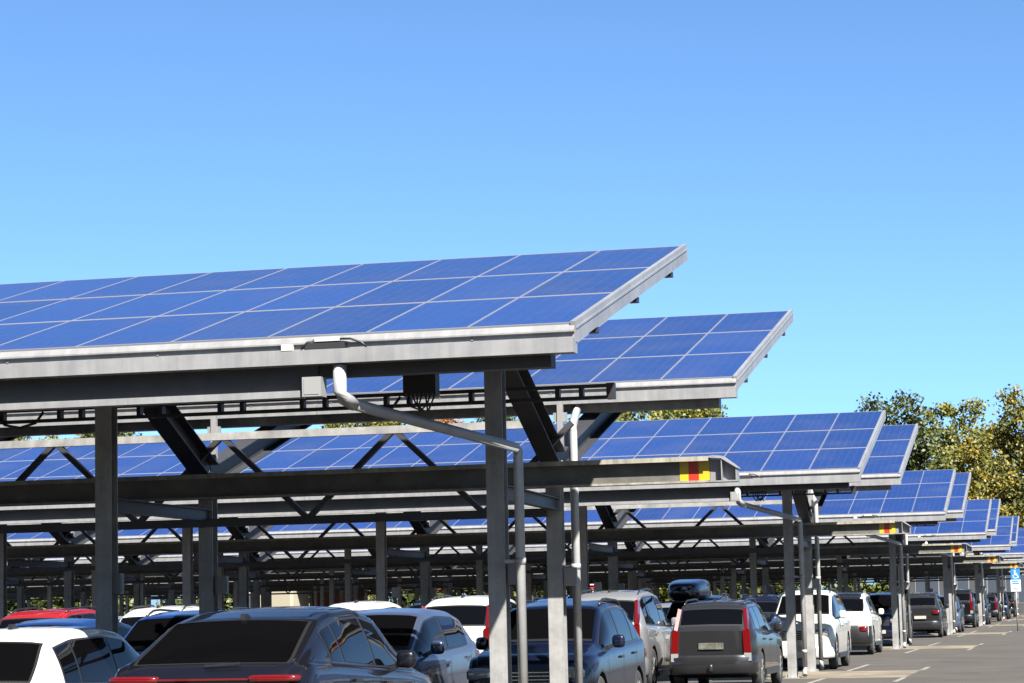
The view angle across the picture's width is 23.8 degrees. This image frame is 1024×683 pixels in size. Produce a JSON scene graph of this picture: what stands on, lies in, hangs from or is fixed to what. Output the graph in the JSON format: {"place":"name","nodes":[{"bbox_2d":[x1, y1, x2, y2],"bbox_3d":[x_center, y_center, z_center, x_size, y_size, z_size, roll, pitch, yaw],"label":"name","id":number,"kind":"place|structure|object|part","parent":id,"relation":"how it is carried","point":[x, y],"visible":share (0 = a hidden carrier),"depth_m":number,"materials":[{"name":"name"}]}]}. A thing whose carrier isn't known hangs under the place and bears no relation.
{"place":"outdoors","nodes":[
{"label":"outdoors","id":0,"kind":"place"},
{"bbox_2d":[0,0,1023,606],"label":"sky","id":1,"kind":"structure","parent":0,"point":[855,168],"materials":[{"name":"blue"}]},
{"bbox_2d":[661,603,670,614],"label":"parked car","id":2,"kind":"object","parent":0,"point":[665,607],"depth_m":76.49,"materials":[{"name":"grey paint"}]},
{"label":"rear window","id":3,"kind":"part","parent":2,"relation":"part of","materials":[{"name":"black glass"}]},
{"bbox_2d":[657,614,1023,682],"bbox_3d":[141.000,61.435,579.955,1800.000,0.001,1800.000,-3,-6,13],"label":"ground","id":4,"kind":"structure","parent":0,"point":[996,658],"depth_m":65.72,"materials":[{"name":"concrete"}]},
{"bbox_2d":[0,606,95,627],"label":"parked car","id":5,"kind":"object","parent":4,"relation":"on","point":[23,616],"visible":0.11,"depth_m":50.51,"materials":[{"name":"red paint"}]},
{"bbox_3d":[-9.975,5.899,50.066,1.353,0.418,0.311,-3,-6,13],"label":"rear window","id":6,"kind":"part","parent":5,"relation":"part of","materials":[{"name":"black glass"}]},
{"bbox_3d":[-8.916,6.009,51.186,0.159,0.540,0.970,-3,-6,13],"label":"side window","id":7,"kind":"part","parent":5,"relation":"part of","materials":[{"name":"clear glass"}]},
{"bbox_2d":[6,616,131,637],"bbox_3d":[-6.925,5.021,36.688,2.138,1.732,4.454,-3,-6,13],"label":"parked car","id":8,"kind":"object","parent":4,"relation":"on","point":[124,629],"visible":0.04,"depth_m":36.67,"materials":[{"name":"blue paint"}]},
{"bbox_3d":[-6.049,4.605,37.220,0.161,0.480,0.890,-3,-6,13],"label":"side window","id":9,"kind":"part","parent":8,"relation":"part of","materials":[{"name":"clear glass"}]},
{"bbox_2d":[0,624,138,682],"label":"parked car","id":10,"kind":"object","parent":4,"relation":"on","point":[54,654],"visible":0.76,"depth_m":25.10,"materials":[{"name":"white paint"}]},
{"bbox_3d":[-5.415,3.259,24.668,1.329,0.418,0.411,-3,-6,13],"label":"rear window","id":11,"kind":"part","parent":10,"relation":"part of","materials":[{"name":"black glass"}]},
{"bbox_3d":[-4.567,3.298,24.971,0.150,0.410,0.360,-3,-6,13],"label":"side window","id":12,"kind":"part","parent":10,"relation":"part of","materials":[{"name":"black glass"}]},
{"bbox_3d":[-4.413,3.360,25.625,0.161,0.463,0.890,-3,-6,13],"label":"side window","id":13,"kind":"part","parent":10,"relation":"part of","materials":[{"name":"black glass"}]},
{"bbox_3d":[-4.144,3.493,26.726,0.160,0.486,1.230,-3,-6,13],"label":"side window","id":14,"kind":"part","parent":10,"relation":"part of","materials":[{"name":"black glass"}]},
{"bbox_2d":[119,603,198,626],"bbox_3d":[-7.161,6.677,52.871,2.054,1.934,4.754,-3,-6,13],"label":"parked car","id":15,"kind":"object","parent":4,"relation":"on","point":[132,617],"visible":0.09,"depth_m":51.45,"materials":[{"name":"grey paint"}]},
{"bbox_3d":[-7.652,5.944,50.956,1.286,0.372,0.331,-3,-6,13],"label":"rear window","id":16,"kind":"part","parent":15,"relation":"part of","materials":[{"name":"black glass"}]},
{"bbox_2d":[124,607,247,654],"bbox_3d":[-4.746,4.804,35.509,2.208,1.814,4.754,-3,-6,13],"label":"parked car","id":17,"kind":"object","parent":4,"relation":"on","point":[143,634],"visible":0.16,"depth_m":35.21,"materials":[{"name":"blue paint"}]},
{"bbox_2d":[109,606,431,682],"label":"parked car","id":18,"kind":"object","parent":4,"relation":"on","point":[300,644],"visible":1,"depth_m":21.97,"materials":[{"name":"black paint"}]},
{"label":"rear window","id":19,"kind":"part","parent":18,"relation":"part of","materials":[{"name":"black glass"}]},
{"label":"side window","id":20,"kind":"part","parent":18,"relation":"part of","materials":[{"name":"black glass"}]},
{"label":"side window","id":21,"kind":"part","parent":18,"relation":"part of","materials":[{"name":"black glass"}]},
{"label":"side window","id":22,"kind":"part","parent":18,"relation":"part of","materials":[{"name":"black glass"}]},
{"bbox_2d":[249,580,308,607],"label":"kiosk","id":23,"kind":"object","parent":4,"relation":"on","point":[290,600],"depth_m":199.00,"materials":[{"name":"brown"}]},
{"bbox_2d":[329,600,400,610],"bbox_3d":[-2.947,6.402,51.177,1.984,1.929,4.204,-3,-6,13],"label":"parked car","id":24,"kind":"object","parent":4,"relation":"on","point":[355,605],"visible":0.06,"depth_m":50.07,"materials":[{"name":"grey paint"}]},
{"bbox_2d":[355,606,479,682],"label":"parked car","id":25,"kind":"object","parent":4,"relation":"on","point":[441,644],"visible":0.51,"depth_m":34.36,"materials":[{"name":"blue paint"}]},
{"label":"side window","id":26,"kind":"part","parent":25,"relation":"part of","materials":[{"name":"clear glass"}]},
{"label":"side window","id":27,"kind":"part","parent":25,"relation":"part of","materials":[{"name":"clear glass"}]},
{"bbox_2d":[409,600,430,607],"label":"parked car","id":28,"kind":"object","parent":4,"relation":"on","point":[416,605],"visible":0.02,"depth_m":63.48,"materials":[{"name":"black paint"}]},
{"bbox_2d":[7,578,906,615],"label":"hedge","id":29,"kind":"object","parent":4,"relation":"on","point":[409,599],"visible":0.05,"depth_m":224.95,"materials":[{"name":"green plant"}]},
{"bbox_2d":[421,594,515,652],"bbox_3d":[-0.624,6.325,51.267,2.155,2.001,5.054,-3,-6,13],"label":"parked car","id":30,"kind":"object","parent":4,"relation":"on","point":[470,614],"visible":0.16,"depth_m":49.23,"materials":[{"name":"grey paint"}]},
{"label":"rear window","id":31,"kind":"part","parent":30,"relation":"part of","materials":[{"name":"black glass"}]},
{"bbox_2d":[532,597,572,601],"bbox_3d":[1.102,7.565,62.763,2.054,1.934,4.754,-3,-6,13],"label":"parked car","id":32,"kind":"object","parent":4,"relation":"on","point":[545,600],"visible":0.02,"depth_m":63.04,"materials":[{"name":"blue paint"}]},
{"bbox_2d":[467,597,646,682],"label":"parked car","id":33,"kind":"object","parent":4,"relation":"on","point":[614,650],"visible":0.72,"depth_m":33.86,"materials":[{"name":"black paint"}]},
{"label":"side window","id":34,"kind":"part","parent":33,"relation":"part of","materials":[{"name":"blue glass"}]},
{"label":"side window","id":35,"kind":"part","parent":33,"relation":"part of","materials":[{"name":"blue glass"}]},
{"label":"side window","id":36,"kind":"part","parent":33,"relation":"part of","materials":[{"name":"blue glass"}]},
{"bbox_2d":[581,588,675,682],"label":"parked car","id":37,"kind":"object","parent":4,"relation":"on","point":[644,611],"visible":0.31,"depth_m":48.32,"materials":[{"name":"grey paint"}]},
{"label":"rear window","id":38,"kind":"part","parent":37,"relation":"part of","materials":[{"name":"black glass"}]},
{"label":"side window","id":39,"kind":"part","parent":37,"relation":"part of","materials":[{"name":"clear glass"}]},
{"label":"side window","id":40,"kind":"part","parent":37,"relation":"part of","materials":[{"name":"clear glass"}]},
{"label":"side window","id":41,"kind":"part","parent":37,"relation":"part of","materials":[{"name":"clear glass"}]},
{"bbox_2d":[666,593,731,623],"bbox_3d":[4.748,7.368,61.690,2.054,1.934,4.754,-3,-6,13],"label":"parked car","id":42,"kind":"object","parent":4,"relation":"on","point":[673,610],"visible":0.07,"depth_m":61.41,"materials":[{"name":"black paint"}]},
{"bbox_2d":[659,579,709,602],"bbox_3d":[4.460,6.311,61.562,1.389,0.585,2.100,-3,-6,13],"label":"roof box","id":43,"kind":"object","parent":42,"relation":"on","point":[680,590],"visible":0.81,"depth_m":60.76,"materials":[{"name":"black paint"}]},
{"bbox_2d":[669,597,784,682],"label":"parked car","id":44,"kind":"object","parent":4,"relation":"on","point":[714,638],"visible":1,"depth_m":47.10,"materials":[{"name":"black paint"}]},
{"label":"rear window","id":45,"kind":"part","parent":44,"relation":"part of","materials":[{"name":"black glass"}]},
{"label":"side window","id":46,"kind":"part","parent":44,"relation":"part of","materials":[{"name":"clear glass"}]},
{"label":"side window","id":47,"kind":"part","parent":44,"relation":"part of","materials":[{"name":"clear glass"}]},
{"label":"side window","id":48,"kind":"part","parent":44,"relation":"part of","materials":[{"name":"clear glass"}]},
{"bbox_2d":[740,593,782,622],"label":"parked car","id":49,"kind":"object","parent":4,"relation":"on","point":[767,603],"visible":0.09,"depth_m":75.47,"materials":[{"name":"black paint"}]},
{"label":"rear window","id":50,"kind":"part","parent":49,"relation":"part of","materials":[{"name":"black glass"}]},
{"bbox_2d":[657,670,920,680],"bbox_3d":[-34.986,9.642,65.612,90.750,0.001,5.000,-3,-6,13],"label":"paving band","id":51,"kind":"object","parent":4,"relation":"on","point":[860,674],"visible":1,"depth_m":55.08,"materials":[{"name":"beige concrete"}]},
{"bbox_2d":[0,410,917,677],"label":"solar carport","id":52,"kind":"object","parent":51,"relation":"on","point":[808,462],"visible":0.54,"depth_m":56.87,"materials":[{"name":"galvanised steel"},{"name":"blue photovoltaic glass"},{"name":"aluminium"}]},
{"bbox_2d":[764,588,850,668],"bbox_3d":[7.484,7.247,61.451,2.054,2.002,4.754,-3,-6,13],"label":"parked car","id":53,"kind":"object","parent":4,"relation":"on","point":[836,631],"visible":0.65,"depth_m":60.51,"materials":[{"name":"white paint"}]},
{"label":"side window","id":54,"kind":"part","parent":53,"relation":"part of","materials":[{"name":"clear glass"}]},
{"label":"side window","id":55,"kind":"part","parent":53,"relation":"part of","materials":[{"name":"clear glass"}]},
{"bbox_2d":[697,664,929,682],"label":"road markings","id":56,"kind":"object","parent":4,"relation":"on","point":[899,679],"visible":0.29,"depth_m":53.02,"materials":[{"name":"white paint"}]},
{"bbox_2d":[837,592,883,653],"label":"parked car","id":57,"kind":"object","parent":4,"relation":"on","point":[865,623],"visible":0.46,"depth_m":74.07,"materials":[{"name":"grey paint"}]},
{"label":"rear window","id":58,"kind":"part","parent":57,"relation":"part of","materials":[{"name":"black glass"}]},
{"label":"side window","id":59,"kind":"part","parent":57,"relation":"part of","materials":[{"name":"black glass"}]},
{"bbox_2d":[867,592,912,643],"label":"parked car","id":60,"kind":"object","parent":4,"relation":"on","point":[881,600],"visible":0.24,"depth_m":87.42,"materials":[{"name":"black paint"}]},
{"bbox_2d":[851,645,977,649],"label":"paving band","id":61,"kind":"object","parent":4,"relation":"on","point":[924,647],"visible":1,"depth_m":82.59,"materials":[{"name":"beige concrete"}]},
{"bbox_2d":[7,469,972,648],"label":"solar carport","id":62,"kind":"object","parent":61,"relation":"on","point":[924,498],"visible":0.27,"depth_m":83.59,"materials":[{"name":"metal"}]},
{"bbox_2d":[905,591,948,636],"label":"parked car","id":63,"kind":"object","parent":4,"relation":"on","point":[929,612],"visible":0.59,"depth_m":101.60,"materials":[{"name":"black paint"}]},
{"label":"rear window","id":64,"kind":"part","parent":63,"relation":"part of","materials":[{"name":"black glass"}]},
{"bbox_2d":[905,643,983,652],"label":"road markings","id":65,"kind":"object","parent":4,"relation":"on","point":[937,643],"visible":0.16,"depth_m":79.53,"materials":[{"name":"white paint"}]},
{"bbox_2d":[927,595,964,632],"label":"parked car","id":66,"kind":"object","parent":4,"relation":"on","point":[960,621],"visible":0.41,"depth_m":114.09,"materials":[{"name":"blue paint"}]},
{"bbox_2d":[912,632,1007,635],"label":"paving band","id":67,"kind":"object","parent":4,"relation":"on","point":[964,633],"visible":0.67,"depth_m":109.78,"materials":[{"name":"beige concrete"}]},
{"bbox_2d":[7,499,1003,634],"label":"solar carport","id":68,"kind":"object","parent":67,"relation":"on","point":[978,522],"visible":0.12,"depth_m":112.40,"materials":[{"name":"metal"}]},
{"bbox_2d":[909,564,1023,613],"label":"hall","id":69,"kind":"structure","parent":4,"relation":"on","point":[938,587],"depth_m":212.46,"materials":[{"name":"grey"}]},
{"bbox_2d":[915,577,939,594],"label":"window","id":70,"kind":"structure","parent":69,"relation":"in","point":[919,586],"depth_m":213.36,"materials":[{"name":"grey"}]},
{"bbox_2d":[956,576,968,588],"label":"window","id":71,"kind":"structure","parent":69,"relation":"in","point":[960,584],"depth_m":212.61,"materials":[{"name":"grey glass"}]},
{"bbox_2d":[981,578,996,593],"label":"window","id":72,"kind":"structure","parent":69,"relation":"in","point":[990,585],"depth_m":212.07,"materials":[{"name":"grey glass"}]},
{"bbox_2d":[1005,575,1023,602],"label":"window","id":73,"kind":"structure","parent":69,"relation":"in","point":[1007,582],"depth_m":211.44,"materials":[{"name":"grey glass"}]},
{"bbox_2d":[956,589,979,627],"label":"parked car","id":74,"kind":"object","parent":4,"relation":"on","point":[968,602],"visible":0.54,"depth_m":128.75,"materials":[{"name":"black paint"}]},
{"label":"rear window","id":75,"kind":"part","parent":74,"relation":"part of","materials":[{"name":"black glass"}]},
{"bbox_2d":[972,591,991,624],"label":"parked car","id":76,"kind":"object","parent":4,"relation":"on","point":[988,611],"visible":0.35,"depth_m":141.71,"materials":[{"name":"black paint"}]},
{"bbox_2d":[964,624,1023,625],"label":"paving band","id":77,"kind":"object","parent":4,"relation":"on","point":[998,625],"depth_m":136.66,"materials":[{"name":"beige concrete"}]},
{"bbox_2d":[7,516,1022,625],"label":"solar carport","id":78,"kind":"object","parent":77,"relation":"on","point":[1004,539],"visible":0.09,"depth_m":141.44,"materials":[{"name":"metal"}]},
{"bbox_2d":[986,594,1002,620],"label":"parked car","id":79,"kind":"object","parent":4,"relation":"on","point":[996,610],"visible":0.45,"depth_m":155.73,"materials":[{"name":"black paint"}]},
{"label":"rear window","id":80,"kind":"part","parent":79,"relation":"part of","materials":[{"name":"black glass"}]},
{"bbox_2d":[988,591,1011,618],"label":"parked car","id":81,"kind":"object","parent":4,"relation":"on","point":[1007,607],"visible":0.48,"depth_m":168.59,"materials":[{"name":"black paint"}]},
{"bbox_2d":[1005,591,1017,616],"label":"parked car","id":82,"kind":"object","parent":4,"relation":"on","point":[1012,602],"visible":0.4,"depth_m":182.89,"materials":[{"name":"black paint"}]},
{"bbox_2d":[1011,568,1020,630],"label":"parking sign","id":83,"kind":"object","parent":4,"relation":"on","point":[1015,583],"visible":1,"depth_m":115.06,"materials":[{"name":"metal"}]},
{"label":"meadow","id":84,"kind":"structure","parent":0,"visible":0},
{"bbox_2d":[12,436,43,586],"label":"deciduous tree","id":85,"kind":"object","parent":84,"relation":"on","point":[22,438],"visible":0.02,"depth_m":251.64,"materials":[{"name":"green plant"}]},
{"bbox_2d":[38,435,75,603],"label":"deciduous tree","id":86,"kind":"object","parent":84,"relation":"on","point":[53,437],"visible":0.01,"depth_m":251.36,"materials":[{"name":"green plant"}]},
{"bbox_2d":[73,433,132,438],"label":"deciduous tree","id":87,"kind":"object","parent":84,"relation":"on","point":[82,436],"depth_m":250.21,"materials":[{"name":"green plant"}]},
{"bbox_2d":[88,432,145,609],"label":"deciduous tree","id":88,"kind":"object","parent":84,"relation":"on","point":[122,434],"depth_m":245.10,"materials":[{"name":"green plant"}]},
{"bbox_2d":[155,595,198,605],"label":"deciduous tree","id":89,"kind":"object","parent":84,"relation":"on","point":[161,603],"visible":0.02,"depth_m":246.58,"materials":[{"name":"green plant"}]},
{"bbox_2d":[316,423,354,428],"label":"deciduous tree","id":90,"kind":"object","parent":84,"relation":"on","point":[335,425],"depth_m":242.12,"materials":[{"name":"green plant"}]},
{"bbox_2d":[349,421,405,602],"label":"deciduous tree","id":91,"kind":"object","parent":84,"relation":"on","point":[372,424],"visible":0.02,"depth_m":236.94,"materials":[{"name":"green plant"}]},
{"bbox_2d":[400,419,466,595],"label":"deciduous tree","id":92,"kind":"object","parent":84,"relation":"on","point":[447,421],"depth_m":238.56,"materials":[{"name":"green plant"}]},
{"bbox_2d":[470,416,518,422],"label":"deciduous tree","id":93,"kind":"object","parent":84,"relation":"on","point":[507,419],"depth_m":241.11,"materials":[{"name":"green plant"}]},
{"bbox_2d":[526,418,569,597],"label":"deciduous tree","id":94,"kind":"object","parent":84,"relation":"on","point":[567,593],"visible":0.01,"depth_m":239.47,"materials":[{"name":"green plant"}]},
{"bbox_2d":[566,411,648,591],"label":"deciduous tree","id":95,"kind":"object","parent":84,"relation":"on","point":[627,415],"depth_m":237.26,"materials":[{"name":"green plant"}]},
{"bbox_2d":[616,410,685,592],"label":"deciduous tree","id":96,"kind":"object","parent":84,"relation":"on","point":[657,415],"visible":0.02,"depth_m":230.73,"materials":[{"name":"green plant"}]},
{"bbox_2d":[668,404,727,418],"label":"deciduous tree","id":97,"kind":"object","parent":84,"relation":"on","point":[700,413],"visible":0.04,"depth_m":231.04,"materials":[{"name":"green plant"}]},
{"bbox_2d":[795,579,836,589],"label":"deciduous tree","id":98,"kind":"object","parent":84,"relation":"on","point":[823,586],"visible":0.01,"depth_m":227.25,"materials":[{"name":"green plant"}]},
{"bbox_2d":[854,389,962,583],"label":"deciduous tree","id":99,"kind":"object","parent":84,"relation":"on","point":[921,455],"visible":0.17,"depth_m":229.65,"materials":[{"name":"green plant"}]},
{"bbox_2d":[923,397,1020,505],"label":"deciduous tree","id":100,"kind":"object","parent":84,"relation":"on","point":[951,436],"visible":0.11,"depth_m":235.75,"materials":[{"name":"green plant"}]},
{"bbox_2d":[943,430,1023,521],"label":"deciduous tree","id":101,"kind":"object","parent":84,"relation":"on","point":[979,481],"visible":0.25,"depth_m":219.28,"materials":[{"name":"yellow plant"}]},
{"bbox_2d":[967,384,1023,527],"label":"deciduous tree","id":102,"kind":"object","parent":84,"relation":"on","point":[1006,443],"visible":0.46,"depth_m":224.51,"materials":[{"name":"green plant"}]},
{"label":"paving band","id":103,"kind":"structure","parent":0,"visible":0},
{"bbox_2d":[313,590,364,606],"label":"shed","id":104,"kind":"structure","parent":103,"relation":"on","point":[337,598],"depth_m":204.26,"materials":[{"name":"red brick"}]},
{"bbox_2d":[145,557,1023,615],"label":"solar carport","id":105,"kind":"object","parent":103,"relation":"on","point":[832,583],"visible":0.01,"depth_m":198.04,"materials":[{"name":"metal"}]},
{"label":"paving band","id":106,"kind":"structure","parent":0,"visible":0},
{"bbox_2d":[0,244,792,682],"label":"solar carport","id":107,"kind":"object","parent":106,"relation":"on","point":[280,356],"visible":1,"depth_m":28.66,"materials":[{"name":"glass"}]},
{"label":"paving band","id":108,"kind":"structure","parent":0,"visible":0},
{"bbox_2d":[7,528,1023,619],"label":"solar carport","id":109,"kind":"object","parent":108,"relation":"on","point":[1015,552],"visible":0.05,"depth_m":170.31,"materials":[{"name":"metal"}]}
]}

